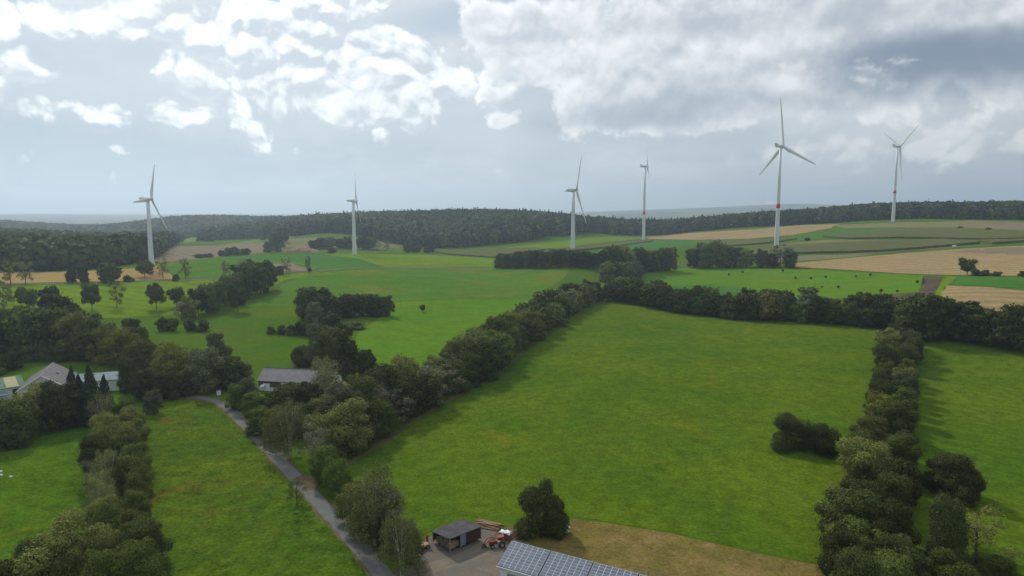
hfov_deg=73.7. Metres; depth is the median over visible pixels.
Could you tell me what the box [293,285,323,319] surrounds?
broadleaf tree
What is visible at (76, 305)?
broadleaf tree
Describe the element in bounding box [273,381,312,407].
broadleaf tree
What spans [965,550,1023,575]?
shrub
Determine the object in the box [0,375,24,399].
green roofed barn
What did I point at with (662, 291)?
broadleaf tree
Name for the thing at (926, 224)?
dry field
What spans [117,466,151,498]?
broadleaf tree
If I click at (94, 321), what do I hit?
broadleaf tree
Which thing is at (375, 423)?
broadleaf tree
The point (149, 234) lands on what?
wind turbine
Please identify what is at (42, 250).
broadleaf wood
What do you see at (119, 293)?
field tree
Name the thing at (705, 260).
broadleaf tree
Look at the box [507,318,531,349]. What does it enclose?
broadleaf tree
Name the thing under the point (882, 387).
broadleaf tree
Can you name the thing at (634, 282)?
broadleaf tree
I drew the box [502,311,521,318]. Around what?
broadleaf tree
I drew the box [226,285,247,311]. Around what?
field tree
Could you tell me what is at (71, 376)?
spruce tree
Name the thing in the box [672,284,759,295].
green crop field
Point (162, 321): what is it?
shrub
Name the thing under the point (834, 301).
broadleaf tree
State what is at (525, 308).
broadleaf tree
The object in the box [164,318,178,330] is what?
shrub
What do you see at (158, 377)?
broadleaf tree
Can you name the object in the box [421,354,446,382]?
broadleaf tree
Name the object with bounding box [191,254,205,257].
shrub
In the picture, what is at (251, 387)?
willow tree
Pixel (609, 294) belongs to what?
broadleaf tree
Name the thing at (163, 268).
field tree
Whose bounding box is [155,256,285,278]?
green strip field
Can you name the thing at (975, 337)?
broadleaf tree
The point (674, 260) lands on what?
broadleaf tree
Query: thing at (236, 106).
sky
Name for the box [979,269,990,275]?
shrub
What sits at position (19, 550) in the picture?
broadleaf tree
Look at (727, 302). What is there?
broadleaf tree
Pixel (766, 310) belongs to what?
broadleaf tree
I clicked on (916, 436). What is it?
broadleaf tree
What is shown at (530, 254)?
broadleaf tree
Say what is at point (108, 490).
birch tree
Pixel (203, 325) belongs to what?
shrub
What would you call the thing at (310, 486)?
dirt verge
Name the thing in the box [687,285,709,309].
broadleaf tree
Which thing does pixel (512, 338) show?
broadleaf tree
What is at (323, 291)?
broadleaf tree
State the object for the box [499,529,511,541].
wood stack
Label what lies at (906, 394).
broadleaf tree
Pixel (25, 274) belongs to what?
field tree
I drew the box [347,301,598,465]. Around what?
hedge track
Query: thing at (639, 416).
meadow
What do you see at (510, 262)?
broadleaf tree
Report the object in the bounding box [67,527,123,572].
broadleaf tree
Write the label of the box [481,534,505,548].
tractor
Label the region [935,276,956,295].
grass strip
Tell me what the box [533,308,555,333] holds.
broadleaf tree
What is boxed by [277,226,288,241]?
broadleaf tree
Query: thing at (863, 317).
broadleaf tree
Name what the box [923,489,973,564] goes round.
broadleaf tree
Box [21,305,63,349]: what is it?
broadleaf tree
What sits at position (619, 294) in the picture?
broadleaf tree
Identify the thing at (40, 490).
pasture
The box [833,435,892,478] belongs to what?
broadleaf tree
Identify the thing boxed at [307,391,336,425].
broadleaf tree
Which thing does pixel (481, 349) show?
broadleaf tree
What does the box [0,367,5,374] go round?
shrub
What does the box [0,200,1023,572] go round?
ground
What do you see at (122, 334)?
broadleaf tree
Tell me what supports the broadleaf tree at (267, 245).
on the ground at (250, 340)
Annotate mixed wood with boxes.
[199,207,705,247]
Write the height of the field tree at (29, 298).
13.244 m
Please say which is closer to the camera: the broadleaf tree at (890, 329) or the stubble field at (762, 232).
the broadleaf tree at (890, 329)
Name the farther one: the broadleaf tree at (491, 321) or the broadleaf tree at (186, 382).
the broadleaf tree at (491, 321)
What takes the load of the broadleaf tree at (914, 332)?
on the ground at (250, 340)
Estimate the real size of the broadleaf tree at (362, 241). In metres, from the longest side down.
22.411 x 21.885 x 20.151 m
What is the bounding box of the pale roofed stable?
[74,371,123,392]
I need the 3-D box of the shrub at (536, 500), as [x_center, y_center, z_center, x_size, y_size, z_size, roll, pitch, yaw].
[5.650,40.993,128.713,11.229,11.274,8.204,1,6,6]
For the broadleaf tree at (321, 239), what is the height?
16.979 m
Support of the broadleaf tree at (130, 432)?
on the ground at (250, 340)
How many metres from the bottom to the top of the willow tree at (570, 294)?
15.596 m
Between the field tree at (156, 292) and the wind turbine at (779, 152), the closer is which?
the field tree at (156, 292)
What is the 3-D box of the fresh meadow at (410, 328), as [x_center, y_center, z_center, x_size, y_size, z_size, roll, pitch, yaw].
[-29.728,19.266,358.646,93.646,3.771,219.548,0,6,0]
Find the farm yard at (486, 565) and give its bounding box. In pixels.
[395,528,532,575]
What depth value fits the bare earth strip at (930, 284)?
432.84 m
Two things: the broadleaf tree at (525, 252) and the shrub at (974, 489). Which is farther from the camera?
the broadleaf tree at (525, 252)
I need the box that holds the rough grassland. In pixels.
[244,268,569,305]
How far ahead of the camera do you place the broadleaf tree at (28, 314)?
276.83 m
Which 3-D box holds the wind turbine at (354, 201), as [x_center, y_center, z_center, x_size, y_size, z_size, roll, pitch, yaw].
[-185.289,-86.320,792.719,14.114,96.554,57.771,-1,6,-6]
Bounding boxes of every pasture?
[0,271,331,317]
[0,423,91,574]
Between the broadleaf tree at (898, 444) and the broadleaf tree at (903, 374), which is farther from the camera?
the broadleaf tree at (903, 374)
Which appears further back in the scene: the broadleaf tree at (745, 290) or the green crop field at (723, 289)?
the green crop field at (723, 289)
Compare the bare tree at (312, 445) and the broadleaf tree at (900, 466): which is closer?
the broadleaf tree at (900, 466)
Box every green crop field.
[215,255,382,270]
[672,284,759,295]
[789,227,897,239]
[950,276,1023,289]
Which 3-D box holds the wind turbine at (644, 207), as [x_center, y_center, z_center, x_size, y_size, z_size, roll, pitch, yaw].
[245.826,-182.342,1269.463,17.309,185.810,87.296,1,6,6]
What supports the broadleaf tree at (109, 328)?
on the ground at (250, 340)
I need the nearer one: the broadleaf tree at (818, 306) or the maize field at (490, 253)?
the broadleaf tree at (818, 306)
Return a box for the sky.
[0,0,1023,213]
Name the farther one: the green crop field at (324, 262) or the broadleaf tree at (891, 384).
the green crop field at (324, 262)
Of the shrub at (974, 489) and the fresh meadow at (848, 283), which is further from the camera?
the fresh meadow at (848, 283)
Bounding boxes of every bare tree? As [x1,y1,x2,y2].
[79,455,108,482]
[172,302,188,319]
[221,261,230,273]
[296,423,327,457]
[304,256,310,268]
[367,485,416,527]
[373,240,382,248]
[373,388,413,426]
[382,241,389,249]
[420,363,465,398]
[770,244,790,267]
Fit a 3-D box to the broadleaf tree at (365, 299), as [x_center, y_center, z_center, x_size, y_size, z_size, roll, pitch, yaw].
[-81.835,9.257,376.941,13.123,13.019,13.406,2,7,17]
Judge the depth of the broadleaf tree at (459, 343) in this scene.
246.58 m
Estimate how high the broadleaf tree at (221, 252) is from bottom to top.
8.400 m
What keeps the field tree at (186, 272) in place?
on the ground at (250, 340)
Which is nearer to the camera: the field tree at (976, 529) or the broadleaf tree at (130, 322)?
the field tree at (976, 529)
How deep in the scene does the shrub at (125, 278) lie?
477.49 m
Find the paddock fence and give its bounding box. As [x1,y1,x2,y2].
[634,568,670,575]
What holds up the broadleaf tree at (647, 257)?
on the ground at (250, 340)
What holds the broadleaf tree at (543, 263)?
on the ground at (250, 340)
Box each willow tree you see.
[142,389,163,414]
[186,346,225,392]
[203,332,232,357]
[232,376,259,405]
[304,301,324,324]
[304,317,333,362]
[304,322,316,335]
[318,380,367,432]
[364,382,389,417]
[402,525,425,565]
[415,365,447,406]
[434,350,456,375]
[561,290,578,313]
[587,284,600,300]
[598,261,615,275]
[625,262,636,278]
[629,260,642,277]
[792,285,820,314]
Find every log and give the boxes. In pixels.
[476,520,500,524]
[476,522,499,529]
[478,522,497,525]
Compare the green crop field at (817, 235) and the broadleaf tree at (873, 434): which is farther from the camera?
the green crop field at (817, 235)
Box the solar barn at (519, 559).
[496,541,645,575]
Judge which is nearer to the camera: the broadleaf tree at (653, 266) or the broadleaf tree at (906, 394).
the broadleaf tree at (906, 394)
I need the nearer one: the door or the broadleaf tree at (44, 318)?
the door
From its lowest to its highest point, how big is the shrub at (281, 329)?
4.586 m
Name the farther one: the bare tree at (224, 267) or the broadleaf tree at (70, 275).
the bare tree at (224, 267)
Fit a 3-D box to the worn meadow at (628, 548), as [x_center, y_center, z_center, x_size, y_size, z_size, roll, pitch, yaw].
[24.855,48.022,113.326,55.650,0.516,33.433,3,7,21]
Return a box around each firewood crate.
[436,536,444,543]
[442,538,448,546]
[446,541,454,548]
[451,539,458,546]
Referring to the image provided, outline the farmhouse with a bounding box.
[15,362,77,395]
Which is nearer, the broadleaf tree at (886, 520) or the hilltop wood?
the broadleaf tree at (886, 520)
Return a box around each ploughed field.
[154,243,286,262]
[954,247,1023,254]
[963,223,1023,229]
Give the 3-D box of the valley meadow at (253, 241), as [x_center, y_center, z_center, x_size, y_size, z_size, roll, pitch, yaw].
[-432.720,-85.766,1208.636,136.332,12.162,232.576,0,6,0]
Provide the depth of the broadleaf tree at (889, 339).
270.82 m
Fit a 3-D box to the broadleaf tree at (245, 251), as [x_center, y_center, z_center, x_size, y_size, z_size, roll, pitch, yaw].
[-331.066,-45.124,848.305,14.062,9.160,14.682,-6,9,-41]
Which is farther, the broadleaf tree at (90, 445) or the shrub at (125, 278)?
the shrub at (125, 278)
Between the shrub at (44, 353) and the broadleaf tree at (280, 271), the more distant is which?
the broadleaf tree at (280, 271)
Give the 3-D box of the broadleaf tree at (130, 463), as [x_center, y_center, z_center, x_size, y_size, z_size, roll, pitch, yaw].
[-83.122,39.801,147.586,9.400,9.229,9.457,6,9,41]
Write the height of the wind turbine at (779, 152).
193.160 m
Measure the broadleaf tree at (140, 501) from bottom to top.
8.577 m
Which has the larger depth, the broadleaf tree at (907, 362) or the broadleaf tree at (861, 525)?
the broadleaf tree at (907, 362)
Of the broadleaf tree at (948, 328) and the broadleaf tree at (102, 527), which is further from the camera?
the broadleaf tree at (948, 328)
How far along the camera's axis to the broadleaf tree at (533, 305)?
335.98 m
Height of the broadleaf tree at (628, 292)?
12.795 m
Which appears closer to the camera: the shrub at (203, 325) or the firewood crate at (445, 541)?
the firewood crate at (445, 541)
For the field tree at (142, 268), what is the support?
on the ripe field at (40, 277)
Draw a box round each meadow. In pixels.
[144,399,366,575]
[183,237,199,242]
[221,236,293,244]
[329,254,493,266]
[351,300,885,563]
[355,298,531,376]
[506,236,641,248]
[520,518,824,575]
[569,239,700,253]
[637,267,922,298]
[909,349,1023,575]
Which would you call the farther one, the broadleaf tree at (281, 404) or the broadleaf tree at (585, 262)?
the broadleaf tree at (585, 262)
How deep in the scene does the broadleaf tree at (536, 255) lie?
652.53 m
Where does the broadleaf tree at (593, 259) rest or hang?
on the ground at (250, 340)
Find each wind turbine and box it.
[133,165,166,264]
[346,184,360,253]
[565,155,585,248]
[640,159,650,239]
[759,98,815,245]
[884,125,918,221]
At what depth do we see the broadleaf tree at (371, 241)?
989.53 m
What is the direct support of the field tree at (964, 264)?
on the stubble field at (942, 262)
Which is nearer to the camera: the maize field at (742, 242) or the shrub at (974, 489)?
the shrub at (974, 489)
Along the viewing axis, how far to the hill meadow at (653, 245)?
1076.45 m
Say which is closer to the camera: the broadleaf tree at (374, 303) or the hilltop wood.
the broadleaf tree at (374, 303)
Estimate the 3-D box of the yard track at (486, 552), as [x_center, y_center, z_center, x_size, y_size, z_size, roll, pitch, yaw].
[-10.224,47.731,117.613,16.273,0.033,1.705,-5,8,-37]
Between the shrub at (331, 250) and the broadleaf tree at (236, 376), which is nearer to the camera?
the broadleaf tree at (236, 376)
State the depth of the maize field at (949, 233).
848.06 m
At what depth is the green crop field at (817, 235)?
993.97 m
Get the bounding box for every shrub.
[0,351,23,370]
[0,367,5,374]
[0,404,33,449]
[33,346,54,361]
[51,345,68,362]
[122,275,130,281]
[154,317,169,331]
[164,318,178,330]
[183,318,197,331]
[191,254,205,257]
[195,319,209,331]
[203,253,213,257]
[224,383,246,410]
[266,326,275,333]
[276,325,285,333]
[285,324,297,335]
[289,344,313,366]
[292,321,305,335]
[322,311,342,328]
[326,248,335,253]
[338,321,365,329]
[348,497,373,538]
[369,511,401,553]
[512,474,571,539]
[540,498,570,540]
[770,410,820,453]
[805,422,842,456]
[911,544,942,575]
[918,451,987,508]
[925,546,978,575]
[948,473,987,502]
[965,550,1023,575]
[970,269,980,275]
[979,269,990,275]
[990,271,1002,275]
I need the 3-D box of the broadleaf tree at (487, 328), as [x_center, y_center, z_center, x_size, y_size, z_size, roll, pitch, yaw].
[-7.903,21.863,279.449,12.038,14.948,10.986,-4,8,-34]
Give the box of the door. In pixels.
[263,383,269,390]
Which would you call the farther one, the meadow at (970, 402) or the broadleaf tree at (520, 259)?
the broadleaf tree at (520, 259)
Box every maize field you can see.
[435,247,550,257]
[545,240,652,251]
[688,239,979,254]
[704,238,796,246]
[823,227,1023,239]
[979,238,1023,243]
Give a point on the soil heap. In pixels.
(301, 249)
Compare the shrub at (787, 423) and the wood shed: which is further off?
the shrub at (787, 423)
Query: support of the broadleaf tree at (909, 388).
on the ground at (250, 340)
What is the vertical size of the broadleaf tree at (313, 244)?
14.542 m
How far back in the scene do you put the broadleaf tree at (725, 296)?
392.04 m
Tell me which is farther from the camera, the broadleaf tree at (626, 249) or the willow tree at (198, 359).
the broadleaf tree at (626, 249)
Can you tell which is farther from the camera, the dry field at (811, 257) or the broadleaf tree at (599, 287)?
the dry field at (811, 257)
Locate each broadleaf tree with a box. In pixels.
[0,304,54,347]
[0,305,27,352]
[0,307,11,354]
[0,396,45,437]
[0,537,60,575]
[0,547,41,574]
[7,380,61,428]
[11,506,97,575]
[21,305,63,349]
[33,379,90,431]
[35,306,81,346]
[36,291,75,308]
[49,539,98,575]
[52,310,89,353]
[56,303,89,315]
[64,267,77,282]
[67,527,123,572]
[71,313,105,358]
[72,431,122,476]
[76,266,90,282]
[76,548,117,575]
[79,494,127,530]
[83,423,116,465]
[84,318,123,365]
[85,499,123,529]
[88,519,124,544]
[89,410,123,433]
[89,412,114,433]
[95,262,124,282]
[99,326,140,365]
[101,536,172,575]
[103,453,156,493]
[107,417,152,451]
[109,421,147,457]
[112,400,137,416]
[112,404,147,428]
[116,354,140,392]
[116,487,154,525]
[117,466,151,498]
[117,519,175,575]
[118,441,153,471]
[119,515,164,551]
[121,318,141,327]
[121,507,155,525]
[122,337,156,370]
[122,470,153,506]
[123,325,149,347]
[127,368,154,400]
[137,370,169,397]
[144,340,188,374]
[161,369,185,399]
[163,346,191,372]
[172,274,179,280]
[173,368,200,396]
[177,233,185,241]
[179,295,201,318]
[195,231,207,241]
[195,282,220,312]
[202,357,232,387]
[204,232,217,241]
[215,276,232,305]
[217,250,226,255]
[217,355,251,387]
[224,247,232,255]
[229,246,241,255]
[230,264,254,297]
[233,365,254,382]
[240,248,250,254]
[240,391,264,417]
[243,405,267,436]
[250,259,274,293]
[259,234,265,239]
[259,405,286,440]
[260,390,286,410]
[262,241,274,251]
[267,231,284,251]
[270,400,290,412]
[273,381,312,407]
[276,265,283,274]
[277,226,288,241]
[284,402,316,435]
[292,381,324,415]
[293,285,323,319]
[298,396,375,458]
[306,287,334,312]
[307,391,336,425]
[308,240,320,248]
[313,324,344,369]
[316,237,324,247]
[319,295,342,316]
[322,236,335,247]
[328,326,359,378]
[331,398,386,446]
[332,374,382,420]
[333,238,345,247]
[334,479,367,523]
[338,293,353,317]
[341,236,351,247]
[343,293,362,317]
[354,293,374,315]
[355,348,378,374]
[356,236,368,248]
[360,360,398,400]
[364,237,376,248]
[364,293,384,316]
[365,398,402,437]
[375,295,394,315]
[388,380,420,421]
[389,353,422,399]
[401,372,442,413]
[402,243,414,252]
[413,247,420,252]
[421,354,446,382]
[423,244,434,252]
[441,334,475,359]
[442,359,472,391]
[456,352,484,387]
[460,338,501,380]
[464,327,493,339]
[477,313,509,331]
[480,324,503,333]
[481,338,503,374]
[482,329,516,369]
[494,253,505,268]
[497,313,516,323]
[500,329,520,354]
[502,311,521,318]
[503,254,511,267]
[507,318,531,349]
[508,254,517,267]
[508,335,518,356]
[510,251,523,267]
[511,302,536,315]
[513,315,537,342]
[515,253,524,267]
[517,303,539,309]
[518,309,547,339]
[522,299,542,307]
[522,315,536,339]
[523,249,532,266]
[525,250,538,267]
[528,294,550,306]
[532,290,550,305]
[533,250,544,266]
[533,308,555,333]
[536,251,549,267]
[540,289,562,304]
[542,301,570,326]
[545,248,557,266]
[548,309,556,331]
[549,293,574,317]
[551,249,564,267]
[558,282,584,296]
[560,248,573,266]
[569,250,582,266]
[577,251,591,268]
[578,285,594,303]
[578,285,594,306]
[587,252,598,268]
[587,281,604,300]
[596,250,607,267]
[599,262,616,281]
[601,279,623,301]
[602,244,625,263]
[610,261,621,280]
[611,276,629,285]
[613,245,635,262]
[613,285,625,302]
[619,263,628,276]
[622,286,634,302]
[623,277,644,301]
[625,251,636,261]
[631,248,646,265]
[631,287,648,305]
[633,247,649,270]
[638,283,667,306]
[648,250,660,270]
[648,251,659,271]
[650,279,667,300]
[654,284,675,308]
[657,247,672,270]
[657,251,665,269]
[660,246,678,270]
[662,292,685,311]
[671,287,699,312]
[684,248,699,266]
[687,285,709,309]
[690,296,706,313]
[694,242,716,267]
[697,293,717,316]
[702,239,722,267]
[703,286,722,314]
[713,298,728,316]
[715,242,734,267]
[720,297,739,318]
[721,291,731,299]
[727,247,743,267]
[727,292,754,320]
[736,248,755,267]
[738,291,771,320]
[740,287,755,304]
[754,248,768,267]
[755,290,787,319]
[757,288,783,319]
[766,253,779,267]
[776,292,798,321]
[780,288,797,307]
[782,248,797,267]
[788,301,812,322]
[805,295,830,322]
[808,484,881,541]
[814,522,869,575]
[822,297,841,320]
[824,513,880,555]
[825,304,844,324]
[825,475,884,524]
[827,543,879,575]
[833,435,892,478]
[838,298,862,325]
[840,430,880,453]
[841,291,867,321]
[842,456,884,481]
[845,427,880,450]
[848,415,891,441]
[857,307,875,327]
[859,292,894,321]
[860,413,890,432]
[862,495,924,554]
[863,391,896,419]
[863,394,892,413]
[864,376,895,396]
[864,546,916,575]
[865,380,893,403]
[865,453,926,510]
[867,531,936,575]
[869,470,914,517]
[870,345,903,371]
[871,299,895,328]
[871,368,888,377]
[872,326,900,340]
[872,369,892,383]
[874,332,903,347]
[874,399,920,434]
[875,361,893,375]
[878,432,923,466]
[880,357,896,367]
[881,297,901,327]
[882,331,902,344]
[884,431,911,459]
[887,323,903,332]
[887,369,920,395]
[888,386,919,422]
[889,365,917,377]
[889,418,915,437]
[891,296,931,331]
[892,378,915,393]
[894,385,917,398]
[895,429,920,454]
[897,341,913,350]
[897,344,921,368]
[898,358,918,377]
[900,331,917,342]
[901,329,922,339]
[902,334,926,360]
[903,292,957,340]
[923,296,961,338]
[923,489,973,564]
[942,298,981,339]
[952,303,999,345]
[971,308,997,344]
[988,301,1023,349]
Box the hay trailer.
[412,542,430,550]
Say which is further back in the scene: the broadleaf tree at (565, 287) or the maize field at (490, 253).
the maize field at (490, 253)
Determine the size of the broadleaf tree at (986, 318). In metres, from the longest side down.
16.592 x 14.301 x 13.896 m
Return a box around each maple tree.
[305,444,339,484]
[321,456,352,498]
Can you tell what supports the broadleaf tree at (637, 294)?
on the ground at (250, 340)
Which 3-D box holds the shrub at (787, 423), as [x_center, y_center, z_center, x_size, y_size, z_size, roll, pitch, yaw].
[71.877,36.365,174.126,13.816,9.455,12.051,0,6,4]
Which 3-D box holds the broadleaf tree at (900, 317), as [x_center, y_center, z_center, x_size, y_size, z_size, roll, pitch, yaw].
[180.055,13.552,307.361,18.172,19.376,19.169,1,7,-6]
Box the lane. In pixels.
[168,395,394,575]
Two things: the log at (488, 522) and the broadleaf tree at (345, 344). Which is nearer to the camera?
the log at (488, 522)
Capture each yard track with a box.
[418,550,491,575]
[419,538,488,571]
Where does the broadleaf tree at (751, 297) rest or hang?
on the ground at (250, 340)
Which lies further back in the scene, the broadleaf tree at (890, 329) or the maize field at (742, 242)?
the maize field at (742, 242)
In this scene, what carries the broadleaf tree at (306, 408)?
on the ground at (250, 340)
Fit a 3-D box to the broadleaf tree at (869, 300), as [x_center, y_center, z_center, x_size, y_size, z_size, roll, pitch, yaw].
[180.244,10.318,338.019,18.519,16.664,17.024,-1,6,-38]
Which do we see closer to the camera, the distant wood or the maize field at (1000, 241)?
the maize field at (1000, 241)
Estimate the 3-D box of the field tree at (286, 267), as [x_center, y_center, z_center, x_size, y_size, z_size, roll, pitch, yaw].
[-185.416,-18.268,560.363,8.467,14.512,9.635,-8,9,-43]
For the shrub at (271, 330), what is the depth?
320.51 m
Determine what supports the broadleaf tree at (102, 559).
on the ground at (250, 340)
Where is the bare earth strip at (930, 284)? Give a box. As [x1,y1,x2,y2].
[876,276,941,300]
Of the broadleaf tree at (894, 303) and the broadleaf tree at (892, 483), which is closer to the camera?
the broadleaf tree at (892, 483)
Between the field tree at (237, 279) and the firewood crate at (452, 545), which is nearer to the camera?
the firewood crate at (452, 545)
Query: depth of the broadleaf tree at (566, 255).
633.73 m
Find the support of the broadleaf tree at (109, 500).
on the ground at (250, 340)
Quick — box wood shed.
[431,519,481,551]
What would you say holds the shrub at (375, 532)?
on the ground at (250, 340)
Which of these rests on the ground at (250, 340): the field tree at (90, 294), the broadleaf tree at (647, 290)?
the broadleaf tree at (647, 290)
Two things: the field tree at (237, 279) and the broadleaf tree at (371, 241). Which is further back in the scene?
the broadleaf tree at (371, 241)
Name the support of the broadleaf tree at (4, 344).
on the ground at (250, 340)
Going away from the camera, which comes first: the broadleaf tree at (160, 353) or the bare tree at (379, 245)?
the broadleaf tree at (160, 353)
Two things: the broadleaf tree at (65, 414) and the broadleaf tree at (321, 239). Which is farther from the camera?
the broadleaf tree at (321, 239)
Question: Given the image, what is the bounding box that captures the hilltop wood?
[692,198,1023,231]
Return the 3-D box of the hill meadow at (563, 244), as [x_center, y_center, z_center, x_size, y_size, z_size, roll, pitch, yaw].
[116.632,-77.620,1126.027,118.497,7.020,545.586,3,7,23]
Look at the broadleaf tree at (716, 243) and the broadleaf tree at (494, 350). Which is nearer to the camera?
the broadleaf tree at (494, 350)
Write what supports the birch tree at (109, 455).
on the ground at (250, 340)
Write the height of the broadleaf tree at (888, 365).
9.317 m
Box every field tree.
[0,260,20,283]
[0,280,17,306]
[13,286,39,306]
[18,261,33,283]
[37,285,60,296]
[80,281,101,309]
[106,279,125,307]
[134,260,154,276]
[144,282,166,308]
[154,257,169,275]
[165,286,184,306]
[178,257,191,278]
[187,287,208,315]
[208,279,227,303]
[218,271,244,286]
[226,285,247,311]
[237,259,268,295]
[265,261,277,288]
[281,257,290,273]
[284,476,306,505]
[939,504,1023,561]
[958,257,977,274]
[965,454,976,466]
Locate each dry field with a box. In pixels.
[755,254,872,264]
[787,240,870,244]
[835,220,1023,229]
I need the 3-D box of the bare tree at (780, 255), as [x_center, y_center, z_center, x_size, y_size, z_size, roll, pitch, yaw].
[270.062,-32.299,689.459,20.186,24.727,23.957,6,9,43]
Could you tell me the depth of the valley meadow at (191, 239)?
1588.43 m
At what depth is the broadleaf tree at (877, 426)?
167.31 m
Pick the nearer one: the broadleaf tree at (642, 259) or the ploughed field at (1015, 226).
the broadleaf tree at (642, 259)
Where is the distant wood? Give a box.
[0,213,301,237]
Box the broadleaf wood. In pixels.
[0,227,180,271]
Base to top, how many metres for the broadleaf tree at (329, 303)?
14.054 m
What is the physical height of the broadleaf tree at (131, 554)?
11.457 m
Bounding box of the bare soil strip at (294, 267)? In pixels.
[273,262,317,270]
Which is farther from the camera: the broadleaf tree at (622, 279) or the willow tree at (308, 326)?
the broadleaf tree at (622, 279)
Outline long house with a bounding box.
[257,367,342,394]
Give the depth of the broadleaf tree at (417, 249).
951.76 m
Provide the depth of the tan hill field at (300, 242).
1059.51 m
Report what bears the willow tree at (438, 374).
on the ground at (250, 340)
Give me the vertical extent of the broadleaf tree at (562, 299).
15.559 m
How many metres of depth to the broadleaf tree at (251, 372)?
238.19 m
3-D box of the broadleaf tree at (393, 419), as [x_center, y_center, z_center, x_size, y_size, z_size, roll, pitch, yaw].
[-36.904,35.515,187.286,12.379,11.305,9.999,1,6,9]
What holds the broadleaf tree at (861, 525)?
on the ground at (250, 340)
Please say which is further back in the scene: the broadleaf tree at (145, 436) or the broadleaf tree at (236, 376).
the broadleaf tree at (236, 376)
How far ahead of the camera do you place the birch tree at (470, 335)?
253.95 m
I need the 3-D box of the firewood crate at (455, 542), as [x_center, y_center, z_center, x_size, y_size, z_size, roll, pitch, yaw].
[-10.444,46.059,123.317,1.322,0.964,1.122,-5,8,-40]
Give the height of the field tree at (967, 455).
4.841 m
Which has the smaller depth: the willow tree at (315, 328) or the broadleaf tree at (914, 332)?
the willow tree at (315, 328)
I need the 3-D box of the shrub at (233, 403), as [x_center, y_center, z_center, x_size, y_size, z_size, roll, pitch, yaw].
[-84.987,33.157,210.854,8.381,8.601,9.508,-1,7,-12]
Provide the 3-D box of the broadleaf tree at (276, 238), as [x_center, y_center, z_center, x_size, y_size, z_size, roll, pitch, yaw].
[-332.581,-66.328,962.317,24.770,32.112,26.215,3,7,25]
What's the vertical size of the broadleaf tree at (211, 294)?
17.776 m
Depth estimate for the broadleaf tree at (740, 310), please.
372.08 m
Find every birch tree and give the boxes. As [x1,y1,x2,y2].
[78,469,116,508]
[85,391,117,426]
[86,479,119,511]
[87,449,126,492]
[257,397,314,458]
[310,355,343,401]
[338,458,408,549]
[373,509,428,575]
[454,328,488,359]
[510,327,522,347]
[567,288,585,311]
[572,295,583,312]
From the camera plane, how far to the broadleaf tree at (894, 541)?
106.66 m
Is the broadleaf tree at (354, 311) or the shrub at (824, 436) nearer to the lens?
the shrub at (824, 436)
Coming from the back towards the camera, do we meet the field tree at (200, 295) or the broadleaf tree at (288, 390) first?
the field tree at (200, 295)
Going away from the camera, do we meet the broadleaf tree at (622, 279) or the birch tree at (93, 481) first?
the birch tree at (93, 481)
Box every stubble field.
[645,224,836,239]
[795,246,1023,275]
[941,285,1023,310]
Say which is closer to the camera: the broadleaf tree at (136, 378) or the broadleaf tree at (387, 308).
the broadleaf tree at (136, 378)
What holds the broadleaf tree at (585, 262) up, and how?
on the ground at (250, 340)
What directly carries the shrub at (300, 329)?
on the ground at (250, 340)
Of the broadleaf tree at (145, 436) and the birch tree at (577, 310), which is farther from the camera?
the birch tree at (577, 310)
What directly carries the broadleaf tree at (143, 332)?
on the ground at (250, 340)
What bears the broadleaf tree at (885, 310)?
on the ground at (250, 340)
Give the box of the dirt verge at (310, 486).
[293,475,319,490]
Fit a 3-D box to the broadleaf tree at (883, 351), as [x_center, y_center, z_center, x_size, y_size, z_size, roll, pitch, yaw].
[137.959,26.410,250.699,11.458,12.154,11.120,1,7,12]
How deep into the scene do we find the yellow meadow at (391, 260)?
747.01 m
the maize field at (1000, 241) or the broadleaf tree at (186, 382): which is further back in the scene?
the maize field at (1000, 241)
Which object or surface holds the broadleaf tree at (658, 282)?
on the ground at (250, 340)
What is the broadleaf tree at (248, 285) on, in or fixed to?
on the ground at (250, 340)
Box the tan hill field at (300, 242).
[254,237,403,248]
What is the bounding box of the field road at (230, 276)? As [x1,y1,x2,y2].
[17,267,486,283]
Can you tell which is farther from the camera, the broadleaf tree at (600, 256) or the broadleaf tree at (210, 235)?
the broadleaf tree at (210, 235)
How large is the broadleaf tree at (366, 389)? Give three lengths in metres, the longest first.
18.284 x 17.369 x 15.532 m
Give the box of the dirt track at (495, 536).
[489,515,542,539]
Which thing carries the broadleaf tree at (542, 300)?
on the ground at (250, 340)
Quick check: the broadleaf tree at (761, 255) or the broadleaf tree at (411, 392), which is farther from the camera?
the broadleaf tree at (761, 255)
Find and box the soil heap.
[280,247,317,252]
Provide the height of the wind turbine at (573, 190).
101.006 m
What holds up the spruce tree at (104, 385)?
on the ground at (250, 340)
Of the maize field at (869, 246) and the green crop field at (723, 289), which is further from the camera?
the maize field at (869, 246)
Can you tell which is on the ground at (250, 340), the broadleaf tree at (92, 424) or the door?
the broadleaf tree at (92, 424)
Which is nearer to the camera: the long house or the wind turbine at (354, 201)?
the long house
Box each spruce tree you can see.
[62,366,78,424]
[65,373,95,425]
[72,365,110,427]
[98,374,115,414]
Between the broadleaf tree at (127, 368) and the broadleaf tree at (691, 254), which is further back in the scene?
the broadleaf tree at (691, 254)
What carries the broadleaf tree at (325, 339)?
on the ground at (250, 340)
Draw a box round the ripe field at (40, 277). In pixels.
[0,265,171,282]

